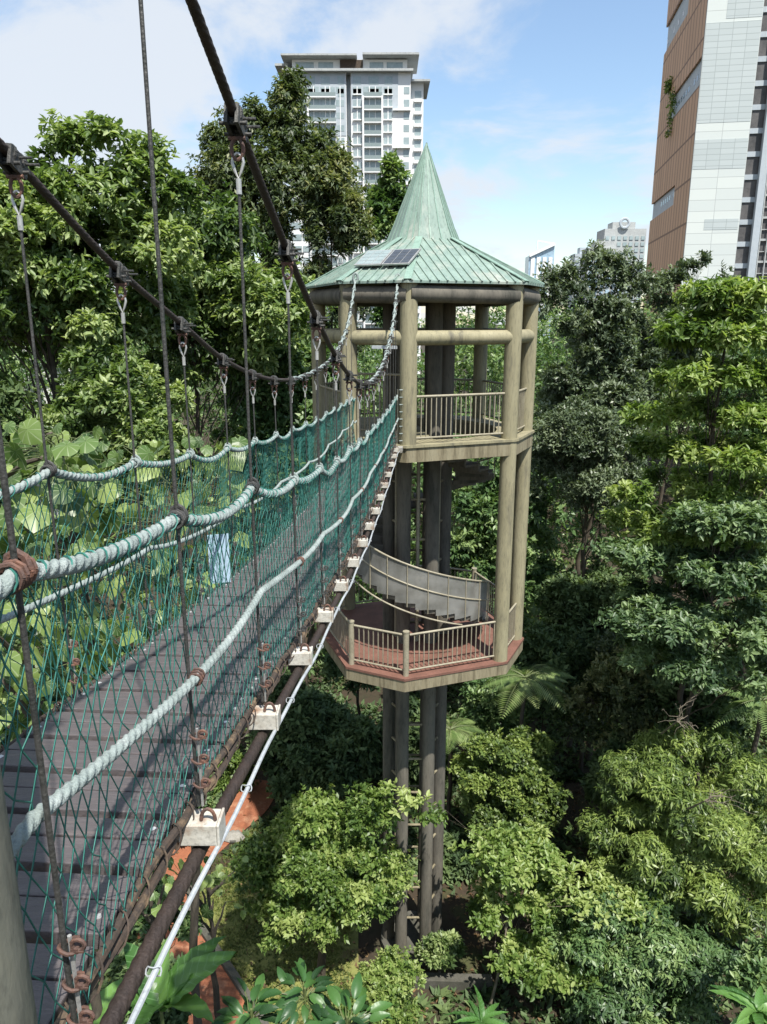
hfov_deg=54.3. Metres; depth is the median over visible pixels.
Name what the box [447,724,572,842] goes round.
bushy tree
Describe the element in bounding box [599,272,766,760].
layered tree
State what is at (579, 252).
distant tower
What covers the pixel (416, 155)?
window
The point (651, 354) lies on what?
forest tree
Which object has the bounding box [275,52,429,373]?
apartment block
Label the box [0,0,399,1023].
suspension bridge
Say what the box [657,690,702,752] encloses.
dead branch
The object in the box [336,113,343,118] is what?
window
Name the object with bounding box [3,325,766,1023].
ground
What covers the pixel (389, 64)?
window
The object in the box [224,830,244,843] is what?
rock
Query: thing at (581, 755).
tree
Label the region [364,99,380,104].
window
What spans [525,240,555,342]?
glass skyscraper
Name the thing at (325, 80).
window
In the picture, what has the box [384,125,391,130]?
window
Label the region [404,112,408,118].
window
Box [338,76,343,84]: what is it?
window
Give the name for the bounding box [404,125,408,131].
window
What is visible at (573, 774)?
ground cover
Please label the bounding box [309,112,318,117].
window
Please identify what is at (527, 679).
tree fern
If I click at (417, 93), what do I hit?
window
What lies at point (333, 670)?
understory bush
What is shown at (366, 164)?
window
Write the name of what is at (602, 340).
forest tree
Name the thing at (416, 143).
window
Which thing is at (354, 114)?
window
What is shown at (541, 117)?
sky
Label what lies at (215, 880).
leaf sapling
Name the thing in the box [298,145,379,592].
tall tree
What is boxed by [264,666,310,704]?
understory bush
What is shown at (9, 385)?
broadleaf tree
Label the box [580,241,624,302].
distant tower
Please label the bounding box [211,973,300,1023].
broad leaf shrub
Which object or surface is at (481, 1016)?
nest fern
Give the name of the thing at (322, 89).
window
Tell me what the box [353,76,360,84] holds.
window
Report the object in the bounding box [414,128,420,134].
window
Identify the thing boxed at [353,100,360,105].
window
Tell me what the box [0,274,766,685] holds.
background
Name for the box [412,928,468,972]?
understory bush
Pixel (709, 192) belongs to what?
office tower
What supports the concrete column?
on the ground at (451, 921)
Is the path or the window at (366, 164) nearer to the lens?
the path
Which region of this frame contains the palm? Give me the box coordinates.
[697,681,766,936]
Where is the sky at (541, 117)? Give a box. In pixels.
[0,0,668,324]
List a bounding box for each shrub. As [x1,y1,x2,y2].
[89,939,191,1023]
[131,870,204,948]
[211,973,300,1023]
[212,749,259,796]
[257,958,341,1023]
[305,971,392,1023]
[332,944,426,1023]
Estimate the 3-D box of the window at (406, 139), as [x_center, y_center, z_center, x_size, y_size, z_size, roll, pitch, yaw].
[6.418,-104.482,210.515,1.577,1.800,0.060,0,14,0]
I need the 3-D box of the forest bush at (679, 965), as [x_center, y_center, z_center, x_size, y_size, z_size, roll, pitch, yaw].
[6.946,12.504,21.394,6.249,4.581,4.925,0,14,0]
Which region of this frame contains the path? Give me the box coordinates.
[135,779,273,1023]
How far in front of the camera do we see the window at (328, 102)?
207.96 m
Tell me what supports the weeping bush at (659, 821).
on the ground at (451, 921)
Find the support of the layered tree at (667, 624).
on the ground at (451, 921)
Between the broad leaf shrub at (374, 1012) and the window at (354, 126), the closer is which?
the broad leaf shrub at (374, 1012)
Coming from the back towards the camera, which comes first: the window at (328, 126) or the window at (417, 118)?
the window at (417, 118)
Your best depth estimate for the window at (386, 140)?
210.39 m
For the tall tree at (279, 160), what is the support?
on the ground at (451, 921)
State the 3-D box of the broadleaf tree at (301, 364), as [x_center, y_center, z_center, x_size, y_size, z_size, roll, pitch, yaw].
[-3.781,1.874,32.139,6.914,19.016,5.404,-4,15,-15]
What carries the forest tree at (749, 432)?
on the ground at (451, 921)
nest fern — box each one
[442,984,507,1023]
[708,985,766,1023]
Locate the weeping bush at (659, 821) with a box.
[566,720,766,944]
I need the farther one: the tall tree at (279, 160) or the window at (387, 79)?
the window at (387, 79)
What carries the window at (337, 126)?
in the apartment block
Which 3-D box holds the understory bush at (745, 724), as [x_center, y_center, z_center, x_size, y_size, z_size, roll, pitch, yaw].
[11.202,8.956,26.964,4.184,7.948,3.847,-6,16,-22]
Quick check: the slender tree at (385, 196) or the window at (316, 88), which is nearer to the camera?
the slender tree at (385, 196)
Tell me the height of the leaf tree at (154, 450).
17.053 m
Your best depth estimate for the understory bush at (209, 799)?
27.68 m
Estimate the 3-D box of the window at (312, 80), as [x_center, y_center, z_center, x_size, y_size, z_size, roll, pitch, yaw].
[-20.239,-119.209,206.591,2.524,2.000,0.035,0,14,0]
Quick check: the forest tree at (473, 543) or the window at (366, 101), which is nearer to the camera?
the forest tree at (473, 543)
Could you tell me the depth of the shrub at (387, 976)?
19.33 m
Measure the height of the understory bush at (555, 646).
7.704 m
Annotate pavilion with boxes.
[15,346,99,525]
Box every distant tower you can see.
[568,247,590,311]
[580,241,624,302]
[597,217,646,347]
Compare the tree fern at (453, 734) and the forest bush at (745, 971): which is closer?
the forest bush at (745, 971)
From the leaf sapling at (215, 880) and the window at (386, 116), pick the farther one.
the window at (386, 116)
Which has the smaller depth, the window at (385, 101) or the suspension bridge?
the suspension bridge
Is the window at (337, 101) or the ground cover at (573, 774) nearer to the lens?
the ground cover at (573, 774)
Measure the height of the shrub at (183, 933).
6.317 m
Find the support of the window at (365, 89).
in the apartment block
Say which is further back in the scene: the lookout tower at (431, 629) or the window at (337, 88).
the window at (337, 88)
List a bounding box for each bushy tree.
[225,778,420,976]
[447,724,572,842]
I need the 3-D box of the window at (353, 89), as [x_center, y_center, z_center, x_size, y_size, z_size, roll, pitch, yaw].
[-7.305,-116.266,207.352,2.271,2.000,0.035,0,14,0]
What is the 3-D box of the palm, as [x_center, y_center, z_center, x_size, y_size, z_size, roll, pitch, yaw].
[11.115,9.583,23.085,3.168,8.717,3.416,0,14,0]
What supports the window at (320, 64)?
in the apartment block
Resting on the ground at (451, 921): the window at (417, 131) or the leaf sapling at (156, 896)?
the leaf sapling at (156, 896)
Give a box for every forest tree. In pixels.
[245,685,382,809]
[450,462,566,614]
[524,557,649,760]
[529,387,663,747]
[533,238,668,668]
[551,629,703,765]
[620,249,736,584]
[685,347,766,737]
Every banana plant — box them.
[87,978,130,1023]
[124,936,236,1023]
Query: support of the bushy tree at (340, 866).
on the ground at (451, 921)
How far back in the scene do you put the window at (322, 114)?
208.78 m
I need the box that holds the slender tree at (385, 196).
[364,148,412,353]
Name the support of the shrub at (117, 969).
on the ground at (451, 921)
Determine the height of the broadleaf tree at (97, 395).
19.091 m
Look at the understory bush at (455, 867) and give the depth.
26.41 m
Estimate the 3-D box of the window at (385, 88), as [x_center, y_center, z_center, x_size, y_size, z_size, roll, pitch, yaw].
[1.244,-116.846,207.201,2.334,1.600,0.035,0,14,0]
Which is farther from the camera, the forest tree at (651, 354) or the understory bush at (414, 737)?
the forest tree at (651, 354)
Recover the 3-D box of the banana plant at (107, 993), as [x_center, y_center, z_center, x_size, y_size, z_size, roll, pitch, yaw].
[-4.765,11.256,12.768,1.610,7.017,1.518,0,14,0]
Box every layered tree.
[577,491,766,758]
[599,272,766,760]
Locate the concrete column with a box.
[0,765,37,1023]
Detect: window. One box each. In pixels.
[295,62,313,67]
[306,76,314,84]
[308,87,318,91]
[309,99,318,104]
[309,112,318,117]
[318,62,332,67]
[320,87,334,91]
[320,100,334,104]
[321,76,329,84]
[321,113,334,117]
[321,125,334,129]
[336,87,343,93]
[336,100,343,105]
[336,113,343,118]
[336,125,343,130]
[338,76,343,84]
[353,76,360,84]
[353,89,360,96]
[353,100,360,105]
[353,113,360,118]
[353,125,361,130]
[353,138,361,143]
[354,150,361,155]
[363,87,381,91]
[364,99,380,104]
[364,112,380,117]
[364,125,380,129]
[364,137,380,142]
[364,150,380,154]
[364,162,379,166]
[368,76,378,84]
[370,62,382,67]
[384,76,391,84]
[384,87,391,92]
[384,100,391,105]
[384,113,391,118]
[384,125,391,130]
[384,138,391,143]
[387,62,402,67]
[403,137,408,143]
[403,150,408,156]
[403,162,408,168]
[404,87,409,93]
[404,100,408,106]
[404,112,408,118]
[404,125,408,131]
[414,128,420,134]
[414,141,420,146]
[414,153,420,159]
[415,91,420,97]
[415,104,420,110]
[415,116,420,122]
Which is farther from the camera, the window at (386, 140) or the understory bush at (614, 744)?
the window at (386, 140)
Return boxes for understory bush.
[175,775,214,849]
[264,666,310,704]
[318,642,379,714]
[376,695,460,799]
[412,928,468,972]
[414,825,478,886]
[458,676,531,738]
[500,619,590,731]
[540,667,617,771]
[578,727,647,812]
[633,650,766,848]
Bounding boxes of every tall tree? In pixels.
[177,63,371,537]
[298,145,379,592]
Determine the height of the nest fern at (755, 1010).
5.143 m
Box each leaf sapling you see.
[136,873,174,1013]
[168,853,256,1018]
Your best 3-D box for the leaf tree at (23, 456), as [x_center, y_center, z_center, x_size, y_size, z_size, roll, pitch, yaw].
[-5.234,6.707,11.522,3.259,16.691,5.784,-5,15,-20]
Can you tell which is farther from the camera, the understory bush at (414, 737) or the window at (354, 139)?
the window at (354, 139)
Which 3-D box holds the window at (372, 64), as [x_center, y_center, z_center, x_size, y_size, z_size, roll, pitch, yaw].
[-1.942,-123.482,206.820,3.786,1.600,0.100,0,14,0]
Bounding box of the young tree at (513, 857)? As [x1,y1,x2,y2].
[378,777,669,1004]
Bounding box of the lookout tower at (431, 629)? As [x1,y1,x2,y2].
[305,142,544,966]
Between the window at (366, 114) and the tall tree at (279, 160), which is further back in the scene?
the window at (366, 114)
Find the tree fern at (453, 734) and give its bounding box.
[410,716,484,830]
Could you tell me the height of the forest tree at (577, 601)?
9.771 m
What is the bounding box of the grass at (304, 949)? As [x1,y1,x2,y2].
[97,814,353,1023]
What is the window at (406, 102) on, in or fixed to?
in the apartment block
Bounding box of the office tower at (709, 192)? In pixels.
[643,0,766,387]
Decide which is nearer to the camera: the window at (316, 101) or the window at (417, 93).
the window at (316, 101)
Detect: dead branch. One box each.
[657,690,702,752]
[687,788,758,815]
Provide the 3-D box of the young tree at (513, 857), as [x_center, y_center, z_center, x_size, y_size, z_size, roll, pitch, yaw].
[3.882,10.610,21.612,8.101,7.584,4.526,0,14,0]
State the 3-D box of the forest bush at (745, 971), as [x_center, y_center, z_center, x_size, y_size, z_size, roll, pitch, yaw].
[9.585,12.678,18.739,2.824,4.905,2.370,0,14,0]
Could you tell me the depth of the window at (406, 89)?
207.30 m
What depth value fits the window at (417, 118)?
212.74 m
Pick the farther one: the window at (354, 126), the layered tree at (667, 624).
the window at (354, 126)
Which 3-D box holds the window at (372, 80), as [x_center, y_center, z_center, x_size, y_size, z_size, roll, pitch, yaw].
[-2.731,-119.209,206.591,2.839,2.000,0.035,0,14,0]
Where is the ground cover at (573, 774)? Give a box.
[1,594,766,1023]
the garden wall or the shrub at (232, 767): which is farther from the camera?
the shrub at (232, 767)
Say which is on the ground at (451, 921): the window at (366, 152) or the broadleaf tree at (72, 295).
the broadleaf tree at (72, 295)
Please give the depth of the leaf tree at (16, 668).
7.71 m
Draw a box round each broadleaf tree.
[0,108,214,684]
[0,361,50,507]
[34,336,211,870]
[111,179,337,593]
[205,335,371,684]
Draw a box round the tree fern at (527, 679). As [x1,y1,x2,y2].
[480,664,575,725]
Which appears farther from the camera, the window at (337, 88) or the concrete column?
the window at (337, 88)
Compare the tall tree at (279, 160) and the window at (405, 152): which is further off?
the window at (405, 152)
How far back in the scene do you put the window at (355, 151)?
211.19 m
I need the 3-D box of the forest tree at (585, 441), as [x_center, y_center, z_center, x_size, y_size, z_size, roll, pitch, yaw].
[8.579,2.998,32.847,5.866,16.802,5.189,0,14,0]
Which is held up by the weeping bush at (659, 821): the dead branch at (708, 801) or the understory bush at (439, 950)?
the dead branch at (708, 801)
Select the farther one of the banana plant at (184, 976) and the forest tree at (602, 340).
the forest tree at (602, 340)
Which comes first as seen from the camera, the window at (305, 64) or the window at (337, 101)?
the window at (305, 64)
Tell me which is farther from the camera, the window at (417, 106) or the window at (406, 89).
the window at (417, 106)
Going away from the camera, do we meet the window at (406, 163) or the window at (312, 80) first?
the window at (312, 80)
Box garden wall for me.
[408,972,492,990]
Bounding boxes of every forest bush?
[531,864,730,1023]
[721,928,766,1023]
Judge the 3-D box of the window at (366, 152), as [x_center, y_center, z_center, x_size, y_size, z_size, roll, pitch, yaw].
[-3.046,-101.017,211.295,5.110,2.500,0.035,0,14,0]
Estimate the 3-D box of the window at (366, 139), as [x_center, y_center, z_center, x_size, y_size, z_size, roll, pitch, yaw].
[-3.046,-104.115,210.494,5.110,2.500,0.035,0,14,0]
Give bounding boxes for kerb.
[187,885,268,1023]
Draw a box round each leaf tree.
[0,418,116,1020]
[0,609,121,1022]
[71,436,248,1023]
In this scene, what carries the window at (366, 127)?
in the apartment block
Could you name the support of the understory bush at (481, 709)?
on the ground at (451, 921)
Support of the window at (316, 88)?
in the apartment block
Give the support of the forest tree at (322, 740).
on the ground at (451, 921)
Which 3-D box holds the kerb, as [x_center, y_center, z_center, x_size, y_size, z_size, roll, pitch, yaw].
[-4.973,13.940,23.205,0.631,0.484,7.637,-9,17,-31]
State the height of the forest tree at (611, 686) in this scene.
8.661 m
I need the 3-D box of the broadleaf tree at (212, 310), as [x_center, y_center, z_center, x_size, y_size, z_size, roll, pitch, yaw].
[-6.036,-0.137,29.609,8.399,24.326,5.691,5,15,18]
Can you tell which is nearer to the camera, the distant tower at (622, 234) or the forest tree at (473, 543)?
the forest tree at (473, 543)
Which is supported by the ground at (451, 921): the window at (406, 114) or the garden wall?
the garden wall
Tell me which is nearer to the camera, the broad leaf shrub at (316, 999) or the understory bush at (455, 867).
the broad leaf shrub at (316, 999)

